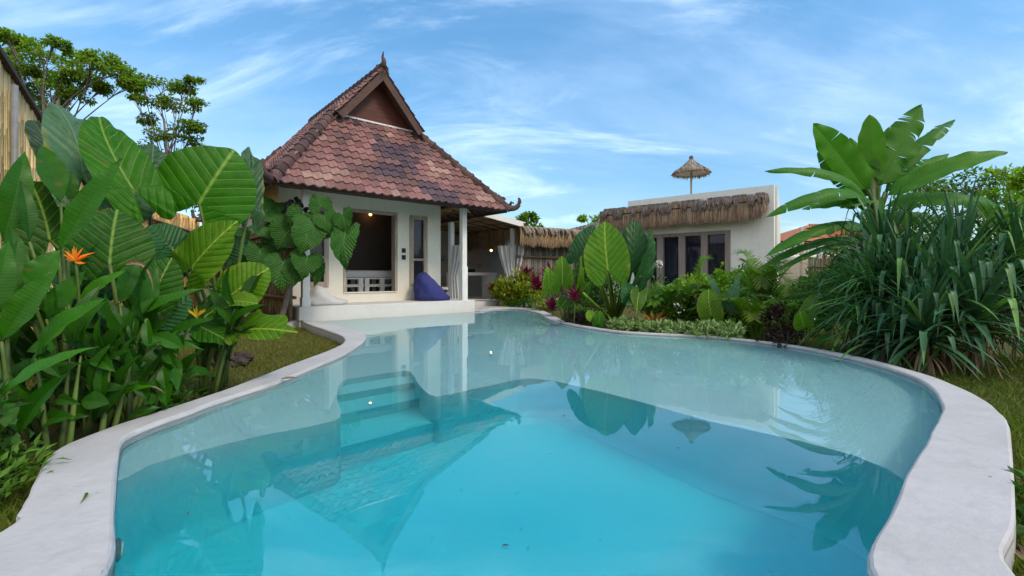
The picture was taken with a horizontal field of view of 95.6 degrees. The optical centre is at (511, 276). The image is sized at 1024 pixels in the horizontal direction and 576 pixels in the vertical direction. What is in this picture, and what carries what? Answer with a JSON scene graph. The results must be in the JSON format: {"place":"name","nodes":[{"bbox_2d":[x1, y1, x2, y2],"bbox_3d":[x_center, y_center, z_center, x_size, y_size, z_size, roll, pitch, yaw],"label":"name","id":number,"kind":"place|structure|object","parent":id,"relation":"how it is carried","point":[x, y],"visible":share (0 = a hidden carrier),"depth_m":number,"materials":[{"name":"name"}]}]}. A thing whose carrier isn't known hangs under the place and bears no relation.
{"place":"outdoors","nodes":[
{"label":"outdoors","id":0,"kind":"place"},
{"bbox_2d":[293,296,537,327],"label":"terrace","id":1,"kind":"structure","parent":0,"point":[361,310],"depth_m":10.79,"materials":[{"name":"paint"}]},
{"bbox_2d":[310,286,347,305],"bbox_3d":[-4.154,0.403,10.348,0.927,0.424,0.697,0,0,-42],"label":"bean bag","id":2,"kind":"object","parent":1,"relation":"on","point":[319,295],"visible":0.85,"depth_m":10.04,"materials":[{"name":"white fabric"}]},
{"bbox_2d":[191,51,520,306],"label":"house","id":3,"kind":"structure","parent":1,"relation":"on","point":[380,164],"depth_m":11.68,"materials":[{"name":"tile"}]},
{"bbox_2d":[310,207,328,286],"bbox_3d":[-4.542,-0.705,10.766,0.536,1.868,0.130,0,0,-41],"label":"window","id":4,"kind":"structure","parent":3,"relation":"in","point":[323,249],"depth_m":10.84,"materials":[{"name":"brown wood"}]},
{"bbox_2d":[346,270,391,291],"bbox_3d":[-4.272,0.129,12.627,2.080,0.598,1.230,0,0,-41],"label":"bed","id":5,"kind":"object","parent":3,"relation":"in","point":[363,277],"visible":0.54,"depth_m":12.39,"materials":[{"name":"white paint"}]},
{"bbox_2d":[409,215,427,284],"bbox_3d":[-2.543,-0.705,12.520,0.534,1.868,0.130,0,0,-41],"label":"window","id":6,"kind":"structure","parent":3,"relation":"in","point":[418,225],"depth_m":12.51,"materials":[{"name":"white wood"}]},
{"bbox_2d":[413,272,449,300],"bbox_3d":[-2.108,0.246,12.237,0.784,0.742,0.992,0,0,39],"label":"bean bag","id":7,"kind":"object","parent":1,"relation":"on","point":[426,287],"visible":1,"depth_m":11.87,"materials":[{"name":"blue fabric"}]},
{"bbox_2d":[446,272,496,298],"bbox_3d":[-1.410,0.305,16.355,1.700,0.910,0.700,0,0,-41],"label":"kitchen counter","id":8,"kind":"object","parent":1,"relation":"on","point":[489,278],"visible":0.52,"depth_m":16.66,"materials":[{"name":"white paint"}]},
{"bbox_2d":[441,207,580,299],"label":"pavilion","id":9,"kind":"structure","parent":1,"relation":"on","point":[497,233],"depth_m":15.54,"materials":[{"name":"paint"}]},
{"bbox_2d":[441,261,484,266],"bbox_3d":[-2.033,-0.465,17.444,2.400,0.190,0.238,0,0,-41],"label":"shelf","id":10,"kind":"object","parent":9,"relation":"attached to","point":[480,264],"visible":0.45,"depth_m":17.98,"materials":[{"name":"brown wood"}]},
{"bbox_2d":[0,281,1023,575],"bbox_3d":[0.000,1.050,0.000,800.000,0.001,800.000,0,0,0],"label":"ground","id":11,"kind":"structure","parent":0,"point":[78,433],"depth_m":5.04,"materials":[{"name":"green plant"}]},
{"bbox_2d":[0,377,51,481],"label":"weed clump","id":12,"kind":"object","parent":11,"relation":"on","point":[10,440],"visible":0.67,"depth_m":2.23,"materials":[{"name":"green plant"}]},
{"bbox_2d":[0,45,53,330],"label":"bamboo fence","id":13,"kind":"object","parent":11,"relation":"on","point":[19,108],"visible":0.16,"depth_m":4.78,"materials":[{"name":"wood"}]},
{"bbox_2d":[0,432,70,504],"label":"weed clump","id":14,"kind":"object","parent":11,"relation":"on","point":[6,488],"visible":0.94,"depth_m":2.11,"materials":[{"name":"green plant"}]},
{"bbox_2d":[0,240,106,484],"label":"heliconia","id":15,"kind":"object","parent":11,"relation":"on","point":[19,304],"visible":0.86,"depth_m":2.37,"materials":[{"name":"green plant"}]},
{"bbox_2d":[0,145,124,437],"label":"heliconia","id":16,"kind":"object","parent":11,"relation":"on","point":[18,206],"visible":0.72,"depth_m":2.84,"materials":[{"name":"green plant"}]},
{"bbox_2d":[0,26,150,118],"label":"tree","id":17,"kind":"object","parent":11,"relation":"on","point":[64,87],"visible":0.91,"depth_m":13.53,"materials":[{"name":"green plant"}]},
{"bbox_2d":[0,245,184,446],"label":"heliconia","id":18,"kind":"object","parent":11,"relation":"on","point":[23,339],"visible":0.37,"depth_m":2.89,"materials":[{"name":"green plant"}]},
{"bbox_2d":[15,102,175,392],"bbox_3d":[-4.059,-0.315,4.583,1.206,2.750,2.091,0,0,-41],"label":"elephant ear","id":19,"kind":"object","parent":11,"relation":"on","point":[85,151],"visible":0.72,"depth_m":4.05},
{"bbox_2d":[9,284,184,449],"bbox_3d":[-2.453,0.546,2.842,0.412,1.013,0.828,0,0,16],"label":"heliconia","id":20,"kind":"object","parent":11,"relation":"on","point":[104,395],"visible":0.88,"depth_m":2.73,"materials":[{"name":"green plant"}]},
{"bbox_2d":[52,209,191,412],"bbox_3d":[-2.958,0.279,3.384,1.015,1.557,0.546,0,0,0],"label":"elephant ear","id":21,"kind":"object","parent":11,"relation":"on","point":[121,238],"visible":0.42,"depth_m":3.39},
{"bbox_2d":[55,182,199,308],"bbox_3d":[-8.825,-0.360,11.397,0.235,3.020,8.604,0,0,-21],"label":"bamboo fence","id":22,"kind":"object","parent":11,"relation":"on","point":[186,223],"visible":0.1,"depth_m":13.54,"materials":[{"name":"wood"}]},
{"bbox_2d":[80,256,213,423],"bbox_3d":[-2.369,0.456,3.069,0.513,1.200,0.702,0,0,0],"label":"heliconia","id":23,"kind":"object","parent":11,"relation":"on","point":[126,281],"visible":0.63,"depth_m":3.13,"materials":[{"name":"green plant"}]},
{"bbox_2d":[39,243,267,423],"bbox_3d":[-2.888,0.387,3.683,1.853,1.337,0.936,0,0,-44],"label":"heliconia","id":24,"kind":"object","parent":11,"relation":"on","point":[220,304],"visible":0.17,"depth_m":3.91,"materials":[{"name":"green plant"}]},
{"bbox_2d":[96,363,213,431],"bbox_3d":[-2.594,0.858,3.444,0.681,0.430,0.629,0,0,0],"label":"fern","id":25,"kind":"object","parent":11,"relation":"on","point":[174,397],"visible":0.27,"depth_m":3.43,"materials":[{"name":"green plant"}]},
{"bbox_2d":[125,72,210,154],"bbox_3d":[-11.598,-2.925,15.728,3.284,7.955,1.670,0,0,22],"label":"tree","id":26,"kind":"object","parent":11,"relation":"on","point":[164,101],"visible":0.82,"depth_m":15.58,"materials":[{"name":"green plant"}]},
{"bbox_2d":[185,204,198,212],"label":"tree","id":27,"kind":"object","parent":11,"relation":"on","point":[195,206],"visible":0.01,"depth_m":16.32,"materials":[{"name":"green plant"}]},
{"bbox_2d":[146,145,265,386],"bbox_3d":[-2.888,-0.140,4.348,0.941,2.391,0.904,0,0,0],"label":"elephant ear","id":28,"kind":"object","parent":11,"relation":"on","point":[223,188],"visible":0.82,"depth_m":4.33},
{"bbox_2d":[211,351,253,367],"bbox_3d":[-3.271,0.971,5.453,0.521,0.197,0.272,0,0,0],"label":"rock","id":29,"kind":"object","parent":11,"relation":"on","point":[242,358],"visible":0.52,"depth_m":5.37,"materials":[{"name":"grey stone"}]},
{"bbox_2d":[183,262,297,395],"bbox_3d":[-2.359,0.458,4.072,1.068,1.194,0.560,0,0,0],"label":"elephant ear","id":30,"kind":"object","parent":11,"relation":"on","point":[268,327],"visible":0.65,"depth_m":4.04},
{"bbox_2d":[244,313,292,327],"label":"kerb","id":31,"kind":"structure","parent":11,"relation":"on","point":[288,323],"depth_m":9.42,"materials":[{"name":"paint"}]},
{"bbox_2d":[210,215,296,321],"bbox_3d":[-7.438,-0.199,12.806,0.222,2.258,8.884,0,0,-41],"label":"bamboo fence","id":32,"kind":"object","parent":31,"relation":"on","point":[273,298],"visible":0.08,"depth_m":10.30,"materials":[{"name":"brown wood"}]},
{"bbox_2d":[229,194,359,314],"bbox_3d":[-4.349,-0.284,9.085,2.856,2.709,1.086,0,0,0],"label":"philodendron","id":33,"kind":"object","parent":11,"relation":"on","point":[302,234],"visible":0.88,"depth_m":8.87,"materials":[{"name":"green plant"}]},
{"bbox_2d":[204,273,505,288],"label":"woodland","id":34,"kind":"object","parent":11,"relation":"on","point":[208,285],"depth_m":42.03,"materials":[{"name":"green plant"}]},
{"bbox_2d":[484,283,498,305],"bbox_3d":[-0.495,0.618,14.593,0.880,0.881,0.688,0,0,32],"label":"cordyline","id":35,"kind":"object","parent":11,"relation":"on","point":[491,286],"visible":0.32,"depth_m":14.51,"materials":[{"name":"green plant"}]},
{"bbox_2d":[488,267,539,306],"bbox_3d":[0.105,0.375,14.325,1.802,1.400,1.200,0,0,0],"label":"croton","id":36,"kind":"object","parent":11,"relation":"on","point":[519,288],"visible":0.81,"depth_m":14.08,"materials":[{"name":"yellow plant"}]},
{"bbox_2d":[513,264,538,289],"bbox_3d":[0.366,0.312,14.653,1.079,1.483,0.987,0,0,0],"label":"cordyline","id":37,"kind":"object","parent":11,"relation":"on","point":[526,269],"visible":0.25,"depth_m":14.54,"materials":[{"name":"purple plant"}]},
{"bbox_2d":[515,211,543,226],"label":"tree","id":38,"kind":"object","parent":11,"relation":"on","point":[526,216],"visible":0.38,"depth_m":24.00,"materials":[{"name":"green plant"}]},
{"bbox_2d":[505,296,557,309],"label":"shrub","id":39,"kind":"object","parent":11,"relation":"on","point":[527,302],"visible":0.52,"depth_m":13.81,"materials":[{"name":"green plant"}]},
{"bbox_2d":[524,272,542,306],"bbox_3d":[0.696,0.444,13.303,0.836,1.225,0.859,0,0,0],"label":"cordyline","id":40,"kind":"object","parent":11,"relation":"on","point":[537,283],"visible":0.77,"depth_m":13.22,"materials":[{"name":"purple plant"}]},
{"bbox_2d":[529,289,558,313],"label":"shrub","id":41,"kind":"object","parent":11,"relation":"on","point":[538,293],"visible":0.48,"depth_m":12.33,"materials":[{"name":"green plant"}]},
{"bbox_2d":[515,236,573,305],"bbox_3d":[1.234,-0.174,16.146,3.000,2.448,0.261,0,0,-41],"label":"bamboo fence","id":42,"kind":"object","parent":11,"relation":"on","point":[536,257],"visible":0.17,"depth_m":15.87,"materials":[{"name":"brown wood"}]},
{"bbox_2d":[534,294,558,315],"bbox_3d":[0.885,0.709,10.609,0.769,0.682,0.623,0,0,0],"label":"cordyline","id":43,"kind":"object","parent":11,"relation":"on","point":[551,304],"visible":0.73,"depth_m":10.54,"materials":[{"name":"purple plant"}]},
{"bbox_2d":[535,261,563,315],"bbox_3d":[1.111,0.320,12.268,1.120,1.474,0.978,0,0,0],"label":"cordyline","id":44,"kind":"object","parent":11,"relation":"on","point":[548,264],"visible":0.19,"depth_m":12.20,"materials":[{"name":"purple plant"}]},
{"bbox_2d":[542,256,590,320],"bbox_3d":[1.077,0.156,9.362,0.993,1.804,0.419,0,0,43],"label":"elephant ear","id":45,"kind":"object","parent":11,"relation":"on","point":[557,277],"visible":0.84,"depth_m":9.40},
{"bbox_2d":[562,283,586,323],"bbox_3d":[1.223,0.579,9.008,0.609,0.941,0.589,0,0,0],"label":"cordyline","id":46,"kind":"object","parent":11,"relation":"on","point":[574,296],"visible":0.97,"depth_m":8.99,"materials":[{"name":"purple plant"}]},
{"bbox_2d":[558,310,591,325],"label":"ground cover","id":47,"kind":"object","parent":11,"relation":"on","point":[581,315],"visible":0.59,"depth_m":9.13,"materials":[{"name":"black plant"}]},
{"bbox_2d":[564,303,595,324],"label":"ground cover","id":48,"kind":"object","parent":11,"relation":"on","point":[577,309],"visible":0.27,"depth_m":9.50,"materials":[{"name":"green plant"}]},
{"bbox_2d":[576,213,598,223],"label":"tree","id":49,"kind":"object","parent":11,"relation":"on","point":[582,218],"visible":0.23,"depth_m":26.09,"materials":[{"name":"green plant"}]},
{"bbox_2d":[586,310,604,327],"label":"elephant ear","id":50,"kind":"object","parent":11,"relation":"on","point":[597,318],"visible":0.97,"depth_m":8.36},
{"bbox_2d":[567,219,655,323],"bbox_3d":[1.732,0.011,8.913,1.499,2.160,1.975,0,0,-13],"label":"elephant ear","id":51,"kind":"object","parent":11,"relation":"on","point":[604,250],"visible":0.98,"depth_m":8.28},
{"bbox_2d":[642,310,667,321],"bbox_3d":[2.454,0.811,8.023,0.654,0.477,0.628,0,0,24],"label":"bromeliad","id":52,"kind":"object","parent":11,"relation":"on","point":[657,317],"visible":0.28,"depth_m":7.94,"materials":[{"name":"orange plant"}]},
{"bbox_2d":[648,260,668,319],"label":"hydrangea","id":53,"kind":"object","parent":11,"relation":"on","point":[660,262],"visible":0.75,"depth_m":10.20,"materials":[{"name":"white plant"}]},
{"bbox_2d":[603,275,720,319],"bbox_3d":[3.959,0.494,11.366,3.584,1.167,1.200,0,0,0],"label":"shrub","id":54,"kind":"object","parent":11,"relation":"on","point":[648,287],"visible":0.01,"depth_m":11.44,"materials":[{"name":"green plant"}]},
{"bbox_2d":[639,291,697,322],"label":"shrub","id":55,"kind":"object","parent":11,"relation":"on","point":[680,309],"visible":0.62,"depth_m":8.45,"materials":[{"name":"green plant"}]},
{"bbox_2d":[628,281,709,321],"bbox_3d":[2.909,0.565,8.700,1.709,0.976,1.578,0,0,0],"label":"palm","id":56,"kind":"object","parent":11,"relation":"on","point":[670,289],"visible":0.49,"depth_m":8.39,"materials":[{"name":"green plant"}]},
{"bbox_2d":[642,286,703,321],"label":"flowering shrub","id":57,"kind":"object","parent":11,"relation":"on","point":[680,298],"visible":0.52,"depth_m":8.41,"materials":[{"name":"green plant"}]},
{"bbox_2d":[604,314,747,339],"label":"ground cover","id":58,"kind":"object","parent":11,"relation":"on","point":[701,327],"visible":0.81,"depth_m":7.36,"materials":[{"name":"green plant"}]},
{"bbox_2d":[574,185,779,305],"bbox_3d":[5.902,-0.760,19.014,8.736,4.020,7.849,0,0,31],"label":"villa","id":59,"kind":"object","parent":11,"relation":"on","point":[717,227],"visible":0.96,"depth_m":15.17,"materials":[{"name":"paint"}]},
{"bbox_2d":[571,222,598,229],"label":"roof","id":60,"kind":"structure","parent":59,"relation":"attached to","point":[596,224],"depth_m":20.09,"materials":[{"name":"wicker"}]},
{"bbox_2d":[645,230,730,289],"bbox_3d":[5.879,-0.219,15.735,2.906,2.538,0.170,0,0,40],"label":"glass door","id":61,"kind":"structure","parent":59,"relation":"in","point":[679,253],"depth_m":15.67,"materials":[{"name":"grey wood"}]},
{"bbox_2d":[671,156,711,193],"bbox_3d":[7.339,-3.670,18.997,1.571,2.560,1.565,0,0,0],"label":"parasol","id":62,"kind":"object","parent":59,"relation":"on","point":[691,168],"visible":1,"depth_m":18.93,"materials":[{"name":"beige wicker"}]},
{"bbox_2d":[673,254,723,289],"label":"palm","id":63,"kind":"object","parent":11,"relation":"on","point":[703,258],"visible":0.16,"depth_m":9.93,"materials":[{"name":"green plant"}]},
{"bbox_2d":[674,272,727,323],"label":"shrub","id":64,"kind":"object","parent":11,"relation":"on","point":[685,285],"visible":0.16,"depth_m":8.87,"materials":[{"name":"green plant"}]},
{"bbox_2d":[695,273,739,326],"bbox_3d":[3.461,0.496,7.832,0.674,1.128,0.447,0,0,33],"label":"elephant ear","id":65,"kind":"object","parent":11,"relation":"on","point":[706,309],"visible":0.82,"depth_m":7.76},
{"bbox_2d":[702,262,733,290],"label":"shrub","id":66,"kind":"object","parent":11,"relation":"on","point":[719,274],"visible":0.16,"depth_m":9.05,"materials":[{"name":"green plant"}]},
{"bbox_2d":[688,282,773,325],"bbox_3d":[3.747,0.563,8.567,1.542,0.979,1.676,0,0,-42],"label":"palm","id":67,"kind":"object","parent":11,"relation":"on","point":[742,293],"visible":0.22,"depth_m":8.36,"materials":[{"name":"green plant"}]},
{"bbox_2d":[724,263,755,300],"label":"shrub","id":68,"kind":"object","parent":11,"relation":"on","point":[735,272],"visible":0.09,"depth_m":10.79,"materials":[{"name":"green plant"}]},
{"bbox_2d":[718,301,765,336],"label":"shrub","id":69,"kind":"object","parent":11,"relation":"on","point":[737,321],"visible":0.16,"depth_m":7.95,"materials":[{"name":"green plant"}]},
{"bbox_2d":[688,296,803,339],"bbox_3d":[3.961,0.679,7.816,1.954,0.752,1.801,0,0,26],"label":"palm","id":70,"kind":"object","parent":11,"relation":"on","point":[749,316],"visible":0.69,"depth_m":7.59,"materials":[{"name":"green plant"}]},
{"bbox_2d":[750,256,761,289],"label":"hydrangea","id":71,"kind":"object","parent":11,"relation":"on","point":[760,259],"visible":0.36,"depth_m":10.57,"materials":[{"name":"white plant"}]},
{"bbox_2d":[716,248,815,327],"bbox_3d":[5.128,0.213,9.464,1.773,1.678,1.782,0,0,-28],"label":"palm","id":72,"kind":"object","parent":11,"relation":"on","point":[769,272],"visible":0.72,"depth_m":9.41,"materials":[{"name":"green plant"}]},
{"bbox_2d":[755,325,802,346],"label":"ground cover","id":73,"kind":"object","parent":11,"relation":"on","point":[787,334],"visible":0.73,"depth_m":6.38,"materials":[{"name":"purple plant"}]},
{"bbox_2d":[757,300,813,342],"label":"shrub","id":74,"kind":"object","parent":11,"relation":"on","point":[774,312],"visible":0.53,"depth_m":6.99,"materials":[{"name":"purple plant"}]},
{"bbox_2d":[747,276,827,327],"bbox_3d":[5.588,0.512,9.483,1.944,1.082,1.652,0,0,42],"label":"palm","id":75,"kind":"object","parent":11,"relation":"on","point":[783,292],"visible":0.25,"depth_m":9.46,"materials":[{"name":"green plant"}]},
{"bbox_2d":[766,293,826,331],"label":"shrub","id":76,"kind":"object","parent":11,"relation":"on","point":[787,309],"visible":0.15,"depth_m":8.54,"materials":[{"name":"green plant"}]},
{"bbox_2d":[799,227,804,284],"bbox_3d":[9.120,-0.205,14.600,0.160,2.713,0.145,0,0,0],"label":"timber post","id":77,"kind":"object","parent":11,"relation":"on","point":[802,266],"visible":0.41,"depth_m":14.55,"materials":[{"name":"white wood"}]},
{"bbox_2d":[779,260,845,303],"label":"garden wall","id":78,"kind":"structure","parent":11,"relation":"on","point":[794,270],"depth_m":16.31,"materials":[{"name":"paint"}]},
{"bbox_2d":[793,293,834,347],"bbox_3d":[4.048,0.638,6.197,0.412,0.836,0.751,0,0,40],"label":"elephant ear","id":79,"kind":"object","parent":11,"relation":"on","point":[802,315],"visible":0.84,"depth_m":6.22},
{"bbox_2d":[792,262,851,336],"bbox_3d":[5.482,0.360,8.063,1.344,1.427,0.990,0,0,-20],"label":"shrub","id":80,"kind":"object","parent":11,"relation":"on","point":[804,287],"visible":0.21,"depth_m":8.07,"materials":[{"name":"green plant"}]},
{"bbox_2d":[807,255,843,312],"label":"garden wall","id":81,"kind":"structure","parent":11,"relation":"on","point":[819,263],"depth_m":13.24,"materials":[{"name":"brown wood"}]},
{"bbox_2d":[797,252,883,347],"bbox_3d":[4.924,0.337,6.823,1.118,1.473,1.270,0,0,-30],"label":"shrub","id":82,"kind":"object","parent":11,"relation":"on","point":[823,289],"visible":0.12,"depth_m":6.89,"materials":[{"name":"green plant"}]},
{"bbox_2d":[819,207,907,257],"bbox_3d":[12.430,-0.753,16.012,3.576,3.606,2.252,0,0,0],"label":"tree","id":83,"kind":"object","parent":11,"relation":"on","point":[845,234],"visible":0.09,"depth_m":15.97,"materials":[{"name":"green plant"}]},
{"bbox_2d":[782,232,967,359],"bbox_3d":[4.535,0.221,5.879,1.967,1.664,1.852,0,0,0],"label":"strap plant","id":84,"kind":"object","parent":11,"relation":"on","point":[870,253],"visible":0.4,"depth_m":5.80,"materials":[{"name":"green plant"}]},
{"bbox_2d":[801,182,955,351],"bbox_3d":[5.011,-0.111,6.244,2.093,2.331,2.141,0,0,0],"label":"strap plant","id":85,"kind":"object","parent":11,"relation":"on","point":[870,222],"visible":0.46,"depth_m":6.22,"materials":[{"name":"green plant"}]},
{"bbox_2d":[757,104,1007,271],"bbox_3d":[5.621,-0.865,7.264,4.055,3.837,1.569,0,0,0],"label":"banana plant","id":86,"kind":"object","parent":11,"relation":"on","point":[869,162],"visible":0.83,"depth_m":7.22,"materials":[{"name":"green plant"}]},
{"bbox_2d":[814,286,958,373],"bbox_3d":[4.317,0.587,5.357,1.426,0.967,1.334,0,0,-42],"label":"strap plant","id":87,"kind":"object","parent":11,"relation":"on","point":[890,309],"visible":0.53,"depth_m":5.28,"materials":[{"name":"green plant"}]},
{"bbox_2d":[807,201,1023,366],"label":"strap plant","id":88,"kind":"object","parent":11,"relation":"on","point":[897,243],"visible":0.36,"depth_m":5.42,"materials":[{"name":"green plant"}]},
{"bbox_2d":[840,254,1023,382],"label":"strap plant","id":89,"kind":"object","parent":11,"relation":"on","point":[920,312],"visible":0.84,"depth_m":4.81,"materials":[{"name":"green plant"}]},
{"bbox_2d":[843,216,1023,373],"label":"strap plant","id":90,"kind":"object","parent":11,"relation":"on","point":[948,252],"visible":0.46,"depth_m":4.98,"materials":[{"name":"green plant"}]},
{"bbox_2d":[848,176,1023,362],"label":"strap plant","id":91,"kind":"object","parent":11,"relation":"on","point":[960,223],"visible":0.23,"depth_m":5.50,"materials":[{"name":"green plant"}]},
{"bbox_2d":[872,231,1023,378],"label":"strap plant","id":92,"kind":"object","parent":11,"relation":"on","point":[982,270],"visible":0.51,"depth_m":4.76,"materials":[{"name":"green plant"}]},
{"bbox_2d":[893,166,1013,241],"bbox_3d":[14.296,-1.325,15.122,4.321,4.749,2.569,0,0,0],"label":"tree","id":93,"kind":"object","parent":11,"relation":"on","point":[933,188],"visible":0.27,"depth_m":14.90,"materials":[{"name":"green plant"}]},
{"bbox_2d":[945,190,1023,364],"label":"strap plant","id":94,"kind":"object","parent":11,"relation":"on","point":[1016,233],"visible":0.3,"depth_m":5.34,"materials":[{"name":"green plant"}]},
{"bbox_2d":[972,162,1023,244],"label":"tree","id":95,"kind":"object","parent":11,"relation":"on","point":[1015,183],"visible":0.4,"depth_m":12.18,"materials":[{"name":"green plant"}]},
{"bbox_2d":[985,252,1020,329],"bbox_3d":[10.013,0.251,8.619,0.119,1.599,1.791,0,0,-30],"label":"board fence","id":96,"kind":"object","parent":11,"relation":"on","point":[998,312],"visible":0.01,"depth_m":9.14,"materials":[{"name":"brown wood"}]},
{"bbox_2d":[990,465,1023,533],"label":"weed clump","id":97,"kind":"object","parent":11,"relation":"on","point":[1018,487],"visible":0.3,"depth_m":1.99,"materials":[{"name":"green plant"}]},
{"bbox_2d":[995,190,1023,332],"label":"creeper","id":98,"kind":"object","parent":11,"relation":"on","point":[1016,197],"visible":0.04,"depth_m":8.62,"materials":[{"name":"green plant"}]},
{"bbox_2d":[1015,477,1023,559],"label":"leaf litter","id":99,"kind":"object","parent":11,"relation":"on","point":[1020,554],"visible":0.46,"depth_m":1.70,"materials":[{"name":"brown plant"}]},
{"bbox_2d":[0,0,1023,272],"label":"sky","id":100,"kind":"structure","parent":0,"point":[568,109],"materials":[{"name":"blue"}]},
{"bbox_2d":[108,310,941,575],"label":"pool water","id":101,"kind":"structure","parent":0,"point":[452,444],"depth_m":2.34,"materials":[{"name":"blue liquid"}]},
{"bbox_2d":[561,258,619,322],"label":"shrub","id":102,"kind":"object","parent":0,"point":[594,291],"visible":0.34,"depth_m":10.15,"materials":[{"name":"green plant"}]},
{"bbox_2d":[617,285,662,316],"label":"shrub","id":103,"kind":"object","parent":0,"point":[653,288],"visible":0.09,"depth_m":9.78,"materials":[{"name":"green plant"}]},
{"bbox_2d":[785,244,875,350],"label":"spider grass","id":104,"kind":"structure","parent":0,"point":[856,291],"depth_m":5.64,"materials":[{"name":"green plant"}]},
{"bbox_2d":[780,224,901,260],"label":"neighbour house","id":105,"kind":"structure","parent":0,"point":[785,235],"depth_m":26.13,"materials":[{"name":"paint"}]},
{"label":"pool basin","id":106,"kind":"structure","parent":0,"visible":0},
{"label":"pool wall","id":107,"kind":"structure","parent":106,"relation":"on","visible":0},
{"bbox_2d":[0,306,1015,575],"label":"pool coping","id":108,"kind":"object","parent":107,"relation":"on","point":[952,512],"visible":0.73,"depth_m":1.90,"materials":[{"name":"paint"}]}
]}

